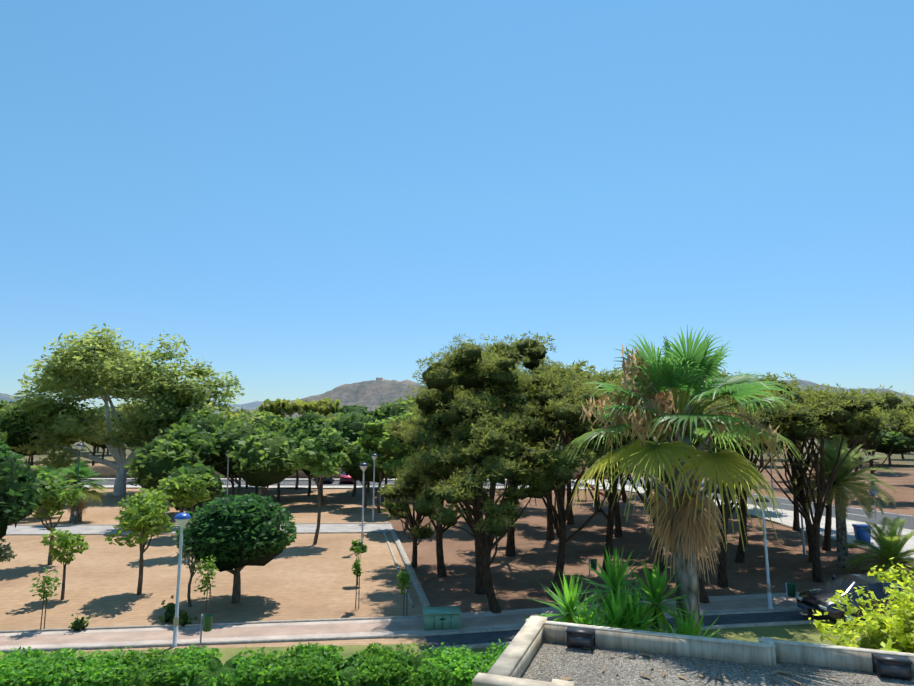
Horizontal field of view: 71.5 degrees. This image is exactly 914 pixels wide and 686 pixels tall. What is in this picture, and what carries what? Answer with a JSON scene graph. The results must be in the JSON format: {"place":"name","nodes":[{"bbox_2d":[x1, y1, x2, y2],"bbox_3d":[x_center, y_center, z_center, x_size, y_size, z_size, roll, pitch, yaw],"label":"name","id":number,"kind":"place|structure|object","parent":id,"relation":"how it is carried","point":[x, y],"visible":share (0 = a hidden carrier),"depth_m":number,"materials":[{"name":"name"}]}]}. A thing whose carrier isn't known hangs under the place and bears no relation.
{"place":"outdoors","nodes":[
{"label":"outdoors","id":0,"kind":"place"},
{"bbox_2d":[6,524,392,533],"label":"path","id":1,"kind":"structure","parent":0,"point":[112,529],"depth_m":42.83,"materials":[{"name":"beige concrete"}]},
{"bbox_2d":[212,401,263,413],"bbox_3d":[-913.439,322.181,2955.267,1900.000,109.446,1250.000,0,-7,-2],"label":"hill","id":2,"kind":"structure","parent":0,"point":[253,405],"depth_m":2799.88,"materials":[{"name":"grey stone"}]},
{"bbox_2d":[218,379,431,419],"bbox_3d":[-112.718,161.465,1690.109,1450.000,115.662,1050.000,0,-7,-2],"label":"mountain","id":3,"kind":"structure","parent":0,"point":[371,394],"depth_m":1469.65,"materials":[{"name":"grey stone"}]},
{"bbox_2d":[82,480,594,486],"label":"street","id":4,"kind":"structure","parent":0,"point":[293,483],"depth_m":74.36,"materials":[{"name":"grey asphalt"}]},
{"bbox_2d":[84,485,608,488],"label":"street pavement","id":5,"kind":"structure","parent":0,"point":[223,486],"depth_m":69.91,"materials":[{"name":"asphalt"}]},
{"bbox_2d":[0,596,796,645],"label":"path","id":6,"kind":"structure","parent":0,"point":[275,630],"depth_m":21.98,"materials":[{"name":"beige concrete"}]},
{"bbox_2d":[0,606,798,648],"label":"curb","id":7,"kind":"structure","parent":6,"relation":"on","point":[290,636],"depth_m":21.25,"materials":[{"name":"grey concrete"}]},
{"bbox_2d":[755,497,772,608],"bbox_3d":[12.078,8.172,24.791,0.510,4.185,0.510,7,-11,-41],"label":"lamp post","id":8,"kind":"object","parent":7,"relation":"on","point":[768,585],"visible":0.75,"depth_m":24.75,"materials":[{"name":"metal"}]},
{"bbox_2d":[0,594,798,635],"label":"curb","id":9,"kind":"structure","parent":6,"relation":"on","point":[288,624],"depth_m":22.62,"materials":[{"name":"grey concrete"}]},
{"bbox_2d":[422,606,461,630],"bbox_3d":[-0.543,9.684,22.290,1.320,0.605,0.800,1,-7,-7],"label":"green utility box","id":10,"kind":"object","parent":6,"relation":"on","point":[442,618],"visible":0.96,"depth_m":21.96,"materials":[{"name":"paint"}]},
{"bbox_2d":[0,622,861,665],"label":"garden lawn","id":11,"kind":"structure","parent":0,"point":[808,633],"depth_m":21.03,"materials":[{"name":"green plant"}]},
{"bbox_2d":[0,639,509,685],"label":"hedge","id":12,"kind":"object","parent":11,"relation":"on","point":[323,665],"visible":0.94,"depth_m":13.66,"materials":[{"name":"green plant"}]},
{"bbox_2d":[521,546,666,631],"bbox_3d":[1.955,5.484,8.409,1.835,5.635,1.931,-3,-8,26],"label":"yucca","id":13,"kind":"object","parent":11,"relation":"on","point":[616,571],"visible":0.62,"depth_m":8.41,"materials":[{"name":"green plant"}]},
{"bbox_2d":[567,582,660,630],"bbox_3d":[1.849,5.547,7.524,1.397,5.277,1.481,-3,-8,26],"label":"yucca","id":14,"kind":"object","parent":11,"relation":"on","point":[616,609],"visible":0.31,"depth_m":7.83,"materials":[{"name":"green plant"}]},
{"bbox_2d":[431,619,832,650],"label":"lane kerb","id":15,"kind":"structure","parent":11,"relation":"on","point":[485,645],"depth_m":22.27,"materials":[{"name":"concrete"}]},
{"bbox_2d":[597,560,720,637],"bbox_3d":[2.575,5.479,7.714,1.678,5.469,1.799,5,-9,-35],"label":"yucca","id":16,"kind":"object","parent":11,"relation":"on","point":[656,582],"visible":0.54,"depth_m":8.08,"materials":[{"name":"green plant"}]},
{"bbox_2d":[560,324,804,635],"bbox_3d":[3.055,4.035,8.377,3.170,8.490,2.836,-7,-10,44],"label":"washingtonia palm","id":17,"kind":"object","parent":11,"relation":"on","point":[683,507],"visible":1,"depth_m":8.39,"materials":[{"name":"green plant"}]},
{"bbox_2d":[472,615,913,685],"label":"building roof","id":18,"kind":"structure","parent":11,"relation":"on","point":[538,651],"depth_m":6.42,"materials":[{"name":"gravel"}]},
{"bbox_2d":[566,627,594,648],"bbox_3d":[1.358,3.247,6.982,0.302,0.176,0.175,-2,-8,19],"label":"wall light","id":19,"kind":"object","parent":18,"relation":"on","point":[577,637],"visible":0.98,"depth_m":6.92,"materials":[{"name":"grey plastic"}]},
{"bbox_2d":[559,647,858,684],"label":"dry roof leaves","id":20,"kind":"object","parent":18,"relation":"on","point":[683,677],"visible":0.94,"depth_m":6.19,"materials":[{"name":"brown plant"}]},
{"bbox_2d":[871,653,912,679],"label":"wall light","id":21,"kind":"object","parent":18,"relation":"on","point":[891,666],"visible":1,"depth_m":6.11,"materials":[{"name":"grey plastic"}]},
{"bbox_2d":[808,557,913,652],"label":"bush","id":22,"kind":"object","parent":11,"relation":"on","point":[895,632],"visible":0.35,"depth_m":12.74,"materials":[{"name":"green plant"}]},
{"bbox_2d":[0,438,913,652],"bbox_3d":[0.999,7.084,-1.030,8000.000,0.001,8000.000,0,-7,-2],"label":"ground","id":23,"kind":"structure","parent":0,"point":[303,577],"depth_m":31.48,"materials":[{"name":"brown soil"}]},
{"bbox_2d":[0,538,17,562],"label":"olive tree","id":24,"kind":"object","parent":23,"relation":"on","point":[9,555],"visible":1,"depth_m":24.53,"materials":[{"name":"green plant"}]},
{"bbox_2d":[0,399,41,452],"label":"tree","id":25,"kind":"object","parent":23,"relation":"on","point":[9,425],"visible":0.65,"depth_m":60.86,"materials":[{"name":"green plant"}]},
{"bbox_2d":[0,438,44,538],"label":"dark tree","id":26,"kind":"object","parent":23,"relation":"on","point":[18,486],"visible":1,"depth_m":24.20,"materials":[{"name":"green plant"}]},
{"bbox_2d":[29,567,60,628],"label":"sapling","id":27,"kind":"object","parent":23,"relation":"on","point":[44,595],"visible":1,"depth_m":22.14,"materials":[{"name":"green plant"}]},
{"bbox_2d":[34,464,63,518],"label":"fan palm","id":28,"kind":"object","parent":23,"relation":"on","point":[53,472],"visible":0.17,"depth_m":47.83,"materials":[{"name":"green plant"}]},
{"bbox_2d":[27,466,86,564],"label":"tree","id":29,"kind":"object","parent":23,"relation":"on","point":[55,498],"visible":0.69,"depth_m":32.23,"materials":[{"name":"green plant"}]},
{"bbox_2d":[37,527,89,599],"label":"tree","id":30,"kind":"object","parent":23,"relation":"on","point":[66,541],"visible":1,"depth_m":25.90,"materials":[{"name":"green plant"}]},
{"bbox_2d":[73,443,83,524],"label":"green lamp post","id":31,"kind":"object","parent":23,"relation":"on","point":[79,446],"visible":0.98,"depth_m":45.24,"materials":[{"name":"green"}]},
{"bbox_2d":[68,614,89,631],"bbox_3d":[-13.026,9.643,21.964,0.707,0.675,0.612,0,-7,-2],"label":"bush","id":32,"kind":"object","parent":23,"relation":"on","point":[78,624],"visible":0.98,"depth_m":21.79,"materials":[{"name":"green plant"}]},
{"bbox_2d":[52,459,109,522],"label":"fan palm","id":33,"kind":"object","parent":23,"relation":"on","point":[70,473],"visible":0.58,"depth_m":45.74,"materials":[{"name":"green plant"}]},
{"bbox_2d":[65,421,127,465],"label":"pine tree","id":34,"kind":"object","parent":23,"relation":"on","point":[89,441],"visible":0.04,"depth_m":95.20,"materials":[{"name":"green plant"}]},
{"bbox_2d":[7,323,268,494],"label":"tree","id":35,"kind":"object","parent":23,"relation":"on","point":[95,367],"visible":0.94,"depth_m":61.84,"materials":[{"name":"green plant"}]},
{"bbox_2d":[105,486,175,594],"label":"tree","id":36,"kind":"object","parent":23,"relation":"on","point":[144,515],"visible":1,"depth_m":26.48,"materials":[{"name":"green plant"}]},
{"bbox_2d":[124,437,204,515],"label":"tree","id":37,"kind":"object","parent":23,"relation":"on","point":[153,462],"visible":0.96,"depth_m":43.19,"materials":[{"name":"green plant"}]},
{"bbox_2d":[159,595,183,622],"bbox_3d":[-10.319,9.670,23.042,0.892,0.924,1.252,0,-7,-2],"label":"bush","id":38,"kind":"object","parent":23,"relation":"on","point":[169,613],"visible":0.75,"depth_m":22.89,"materials":[{"name":"green plant"}]},
{"bbox_2d":[171,513,190,646],"bbox_3d":[-9.066,7.680,20.685,0.510,4.185,0.510,5,-8,-36],"label":"lamp post","id":39,"kind":"object","parent":23,"relation":"on","point":[182,519],"visible":0.96,"depth_m":20.67,"materials":[{"name":"metal"}]},
{"bbox_2d":[153,471,216,527],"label":"tree","id":40,"kind":"object","parent":23,"relation":"on","point":[181,486],"visible":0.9,"depth_m":34.50,"materials":[{"name":"green plant"}]},
{"bbox_2d":[172,611,197,626],"bbox_3d":[-9.591,9.742,22.416,0.481,0.609,0.800,-7,-10,43],"label":"bush","id":41,"kind":"object","parent":23,"relation":"on","point":[184,618],"visible":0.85,"depth_m":22.34,"materials":[{"name":"green plant"}]},
{"bbox_2d":[155,425,220,512],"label":"tree","id":42,"kind":"object","parent":23,"relation":"on","point":[201,441],"visible":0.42,"depth_m":49.51,"materials":[{"name":"green plant"}]},
{"bbox_2d":[173,521,205,606],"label":"sapling","id":43,"kind":"object","parent":23,"relation":"on","point":[192,568],"visible":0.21,"depth_m":24.78,"materials":[{"name":"green plant"}]},
{"bbox_2d":[161,463,225,522],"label":"tree","id":44,"kind":"object","parent":23,"relation":"on","point":[217,490],"visible":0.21,"depth_m":40.06,"materials":[{"name":"green plant"}]},
{"bbox_2d":[6,532,390,534],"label":"path kerb","id":45,"kind":"structure","parent":23,"relation":"on","point":[174,533],"depth_m":40.72,"materials":[{"name":"concrete"}]},
{"bbox_2d":[9,523,390,525],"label":"path kerb","id":46,"kind":"structure","parent":23,"relation":"on","point":[177,524],"depth_m":44.69,"materials":[{"name":"concrete"}]},
{"bbox_2d":[163,408,237,437],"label":"tree","id":47,"kind":"object","parent":23,"relation":"on","point":[207,421],"visible":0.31,"depth_m":59.36,"materials":[{"name":"green plant"}]},
{"bbox_2d":[194,554,218,613],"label":"sapling","id":48,"kind":"object","parent":23,"relation":"on","point":[211,569],"visible":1,"depth_m":22.65,"materials":[{"name":"green plant"}]},
{"bbox_2d":[200,614,213,644],"bbox_3d":[-8.097,9.298,20.585,0.336,0.950,0.336,-7,-10,43],"label":"litter bin","id":49,"kind":"object","parent":23,"relation":"on","point":[206,620],"visible":1,"depth_m":20.52,"materials":[{"name":"green"}]},
{"bbox_2d":[211,428,238,499],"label":"tree","id":50,"kind":"object","parent":23,"relation":"on","point":[216,468],"depth_m":55.69,"materials":[{"name":"plant"}]},
{"bbox_2d":[175,492,296,603],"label":"tree","id":51,"kind":"object","parent":23,"relation":"on","point":[238,535],"visible":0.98,"depth_m":24.49,"materials":[{"name":"green plant"}]},
{"bbox_2d":[210,420,272,498],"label":"tree","id":52,"kind":"object","parent":23,"relation":"on","point":[228,437],"visible":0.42,"depth_m":52.22,"materials":[{"name":"green plant"}]},
{"bbox_2d":[232,410,287,493],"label":"tree","id":53,"kind":"object","parent":23,"relation":"on","point":[276,422],"visible":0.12,"depth_m":63.83,"materials":[{"name":"green plant"}]},
{"bbox_2d":[228,431,300,495],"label":"tree","id":54,"kind":"object","parent":23,"relation":"on","point":[263,462],"visible":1,"depth_m":47.27,"materials":[{"name":"green plant"}]},
{"bbox_2d":[257,398,306,418],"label":"pine tree","id":55,"kind":"object","parent":23,"relation":"on","point":[283,407],"visible":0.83,"depth_m":141.64,"materials":[{"name":"green plant"}]},
{"bbox_2d":[279,410,330,495],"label":"tree","id":56,"kind":"object","parent":23,"relation":"on","point":[305,420],"visible":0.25,"depth_m":61.67,"materials":[{"name":"green plant"}]},
{"bbox_2d":[287,427,347,543],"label":"slender tree","id":57,"kind":"object","parent":23,"relation":"on","point":[314,460],"visible":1,"depth_m":37.77,"materials":[{"name":"green plant"}]},
{"bbox_2d":[26,466,609,478],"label":"road","id":58,"kind":"structure","parent":23,"relation":"on","point":[106,472],"depth_m":81.00,"materials":[{"name":"grey asphalt"}]},
{"bbox_2d":[299,397,341,416],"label":"pine tree","id":59,"kind":"object","parent":23,"relation":"on","point":[325,407],"visible":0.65,"depth_m":143.35,"materials":[{"name":"green plant"}]},
{"bbox_2d":[293,423,349,504],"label":"tree","id":60,"kind":"object","parent":23,"relation":"on","point":[313,431],"visible":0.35,"depth_m":54.56,"materials":[{"name":"green plant"}]},
{"bbox_2d":[322,411,374,496],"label":"tree","id":61,"kind":"object","parent":23,"relation":"on","point":[350,425],"visible":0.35,"depth_m":60.13,"materials":[{"name":"green plant"}]},
{"bbox_2d":[334,404,373,416],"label":"tree","id":62,"kind":"object","parent":23,"relation":"on","point":[345,409],"visible":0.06,"depth_m":138.07,"materials":[{"name":"green plant"}]},
{"bbox_2d":[351,544,362,608],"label":"sapling","id":63,"kind":"object","parent":23,"relation":"on","point":[357,572],"visible":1,"depth_m":24.60,"materials":[{"name":"green plant"}]},
{"bbox_2d":[349,539,366,584],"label":"cypress sapling","id":64,"kind":"object","parent":23,"relation":"on","point":[361,545],"visible":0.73,"depth_m":28.37,"materials":[{"name":"plant"}]},
{"bbox_2d":[359,463,367,543],"bbox_3d":[-5.372,9.294,36.273,0.510,4.835,0.510,-2,-7,16],"label":"lamp post","id":65,"kind":"object","parent":23,"relation":"on","point":[363,466],"visible":0.96,"depth_m":36.27,"materials":[{"name":"metal"}]},
{"bbox_2d":[339,438,394,507],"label":"tree","id":66,"kind":"object","parent":23,"relation":"on","point":[350,467],"visible":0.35,"depth_m":52.45,"materials":[{"name":"green plant"}]},
{"bbox_2d":[371,454,377,520],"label":"lamp post","id":67,"kind":"object","parent":23,"relation":"on","point":[374,457],"visible":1,"depth_m":46.59,"materials":[{"name":"metal"}]},
{"bbox_2d":[357,415,396,512],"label":"light green tree","id":68,"kind":"object","parent":23,"relation":"on","point":[369,442],"visible":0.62,"depth_m":49.87,"materials":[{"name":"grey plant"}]},
{"bbox_2d":[383,531,413,606],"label":"curb","id":69,"kind":"structure","parent":23,"relation":"on","point":[398,570],"depth_m":32.05,"materials":[{"name":"concrete"}]},
{"bbox_2d":[0,592,799,632],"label":"path kerb","id":70,"kind":"structure","parent":23,"relation":"on","point":[250,622],"depth_m":22.84,"materials":[{"name":"concrete"}]},
{"bbox_2d":[367,397,433,497],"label":"tree","id":71,"kind":"object","parent":23,"relation":"on","point":[394,408],"visible":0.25,"depth_m":60.14,"materials":[{"name":"green plant"}]},
{"bbox_2d":[378,412,423,529],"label":"light green tree","id":72,"kind":"object","parent":23,"relation":"on","point":[391,445],"visible":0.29,"depth_m":42.61,"materials":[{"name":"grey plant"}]},
{"bbox_2d":[0,608,804,652],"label":"path kerb","id":73,"kind":"structure","parent":23,"relation":"on","point":[330,638],"depth_m":20.95,"materials":[{"name":"concrete"}]},
{"bbox_2d":[397,569,411,615],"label":"sapling","id":74,"kind":"object","parent":23,"relation":"on","point":[403,578],"visible":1,"depth_m":23.67,"materials":[{"name":"green plant"}]},
{"bbox_2d":[390,529,429,606],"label":"wall","id":75,"kind":"structure","parent":23,"relation":"on","point":[422,596],"depth_m":29.76,"materials":[{"name":"concrete"}]},
{"bbox_2d":[377,465,445,567],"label":"tree","id":76,"kind":"object","parent":23,"relation":"on","point":[400,509],"visible":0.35,"depth_m":31.42,"materials":[{"name":"green plant"}]},
{"bbox_2d":[384,403,499,576],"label":"pine","id":77,"kind":"object","parent":23,"relation":"on","point":[411,482],"visible":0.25,"depth_m":29.68,"materials":[{"name":"green plant"}]},
{"bbox_2d":[399,333,544,594],"bbox_3d":[0.806,5.113,27.676,6.784,11.146,7.491,0,-7,-2],"label":"pine","id":78,"kind":"object","parent":23,"relation":"on","point":[465,366],"visible":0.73,"depth_m":27.00,"materials":[{"name":"green plant"}]},
{"bbox_2d":[409,410,552,612],"bbox_3d":[0.984,6.415,24.464,5.797,7.867,5.812,0,-7,-2],"label":"pine","id":79,"kind":"object","parent":23,"relation":"on","point":[491,434],"visible":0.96,"depth_m":24.02,"materials":[{"name":"green plant"}]},
{"bbox_2d":[448,331,582,556],"bbox_3d":[2.736,5.565,35.742,7.906,12.229,9.233,0,-7,-2],"label":"pine","id":80,"kind":"object","parent":23,"relation":"on","point":[534,351],"visible":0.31,"depth_m":34.46,"materials":[{"name":"green plant"}]},
{"bbox_2d":[513,358,592,540],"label":"pine","id":81,"kind":"object","parent":23,"relation":"on","point":[550,536],"visible":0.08,"depth_m":38.97,"materials":[{"name":"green plant"}]},
{"bbox_2d":[510,359,597,524],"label":"pine","id":82,"kind":"object","parent":23,"relation":"on","point":[570,518],"visible":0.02,"depth_m":45.16,"materials":[{"name":"green plant"}]},
{"bbox_2d":[494,364,637,596],"bbox_3d":[4.288,5.855,27.409,6.243,9.701,8.189,0,-7,-2],"label":"pine","id":83,"kind":"object","parent":23,"relation":"on","point":[552,401],"visible":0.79,"depth_m":26.32,"materials":[{"name":"green plant"}]},
{"bbox_2d":[553,370,606,511],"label":"tree","id":84,"kind":"object","parent":23,"relation":"on","point":[597,495],"depth_m":51.10,"materials":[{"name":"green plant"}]},
{"bbox_2d":[554,368,630,574],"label":"pine","id":85,"kind":"object","parent":23,"relation":"on","point":[611,501],"visible":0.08,"depth_m":30.27,"materials":[{"name":"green plant"}]},
{"bbox_2d":[582,365,622,536],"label":"tree","id":86,"kind":"object","parent":23,"relation":"on","point":[618,530],"depth_m":39.98,"materials":[{"name":"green plant"}]},
{"bbox_2d":[543,418,670,571],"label":"pine","id":87,"kind":"object","parent":23,"relation":"on","point":[661,564],"depth_m":31.00,"materials":[{"name":"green plant"}]},
{"bbox_2d":[561,369,780,602],"bbox_3d":[8.363,5.572,26.552,9.172,10.030,7.330,-7,-10,44],"label":"pine","id":88,"kind":"object","parent":23,"relation":"on","point":[579,430],"visible":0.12,"depth_m":25.75,"materials":[{"name":"green plant"}]},
{"bbox_2d":[643,376,825,587],"bbox_3d":[11.866,5.925,28.455,7.440,9.702,6.629,3,-8,-24],"label":"pine","id":89,"kind":"object","parent":23,"relation":"on","point":[780,413],"visible":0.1,"depth_m":27.79,"materials":[{"name":"green plant"}]},
{"bbox_2d":[714,372,806,562],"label":"pine","id":90,"kind":"object","parent":23,"relation":"on","point":[740,556],"visible":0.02,"depth_m":32.57,"materials":[{"name":"green plant"}]},
{"bbox_2d":[785,583,795,607],"bbox_3d":[12.985,9.800,24.622,0.336,0.950,0.336,-7,-10,43],"label":"litter bin","id":91,"kind":"object","parent":23,"relation":"on","point":[790,588],"visible":0.94,"depth_m":24.57,"materials":[{"name":"green"}]},
{"bbox_2d":[773,388,834,530],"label":"tree","id":92,"kind":"object","parent":23,"relation":"on","point":[796,524],"visible":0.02,"depth_m":42.38,"materials":[{"name":"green plant"}]},
{"bbox_2d":[753,381,887,561],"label":"pine","id":93,"kind":"object","parent":23,"relation":"on","point":[801,501],"visible":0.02,"depth_m":33.03,"materials":[{"name":"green plant"}]},
{"bbox_2d":[770,378,897,582],"bbox_3d":[17.129,6.229,29.496,6.140,9.376,5.585,0,-7,-2],"label":"pine","id":94,"kind":"object","parent":23,"relation":"on","point":[849,414],"visible":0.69,"depth_m":28.91,"materials":[{"name":"green plant"}]},
{"bbox_2d":[762,384,913,550],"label":"pine","id":95,"kind":"object","parent":23,"relation":"on","point":[893,401],"visible":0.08,"depth_m":35.27,"materials":[{"name":"green plant"}]},
{"bbox_2d":[786,434,896,567],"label":"date palm","id":96,"kind":"object","parent":23,"relation":"on","point":[842,484],"visible":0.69,"depth_m":31.49,"materials":[{"name":"green plant"}]},
{"bbox_2d":[795,573,913,627],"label":"dark car","id":97,"kind":"object","parent":23,"relation":"on","point":[814,600],"visible":0.5,"depth_m":22.70,"materials":[{"name":"black paint"}]},
{"bbox_2d":[830,431,888,466],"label":"tree","id":98,"kind":"object","parent":23,"relation":"on","point":[878,437],"visible":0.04,"depth_m":101.02,"materials":[{"name":"green plant"}]},
{"bbox_2d":[852,524,870,544],"bbox_3d":[23.678,11.242,37.087,0.810,1.170,0.670,-1,-7,8],"label":"blue bin","id":99,"kind":"object","parent":23,"relation":"on","point":[860,533],"visible":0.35,"depth_m":36.85,"materials":[{"name":"blue plastic"}]},
{"bbox_2d":[835,388,913,496],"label":"tree","id":100,"kind":"object","parent":23,"relation":"on","point":[900,412],"visible":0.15,"depth_m":59.82,"materials":[{"name":"green plant"}]},
{"bbox_2d":[837,516,913,582],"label":"date palm","id":101,"kind":"object","parent":23,"relation":"on","point":[891,544],"visible":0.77,"depth_m":29.70,"materials":[{"name":"green plant"}]},
{"bbox_2d":[874,431,913,464],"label":"tree","id":102,"kind":"object","parent":23,"relation":"on","point":[901,445],"visible":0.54,"depth_m":103.91,"materials":[{"name":"green plant"}]},
{"bbox_2d":[891,402,913,437],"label":"tree","id":103,"kind":"object","parent":23,"relation":"on","point":[908,431],"visible":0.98,"depth_m":55.87,"materials":[{"name":"green plant"}]},
{"bbox_2d":[0,0,913,409],"label":"sky","id":104,"kind":"structure","parent":0,"point":[317,197],"materials":[{"name":"blue"}]},
{"bbox_2d":[425,610,825,647],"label":"road","id":105,"kind":"structure","parent":0,"point":[478,638],"depth_m":22.69,"materials":[{"name":"grey asphalt"}]},
{"bbox_2d":[571,479,913,564],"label":"road pavement","id":106,"kind":"structure","parent":0,"point":[786,517],"depth_m":45.26,"materials":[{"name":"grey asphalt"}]},
{"bbox_2d":[606,476,913,529],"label":"sidewalk","id":107,"kind":"structure","parent":0,"point":[859,512],"depth_m":50.50,"materials":[{"name":"concrete"}]},
{"bbox_2d":[795,466,806,554],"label":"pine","id":108,"kind":"object","parent":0,"point":[803,543],"depth_m":34.56,"materials":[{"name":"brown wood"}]},
{"bbox_2d":[750,379,913,401],"bbox_3d":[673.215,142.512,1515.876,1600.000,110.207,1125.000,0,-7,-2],"label":"hill","id":109,"kind":"structure","parent":0,"point":[803,383],"depth_m":1391.02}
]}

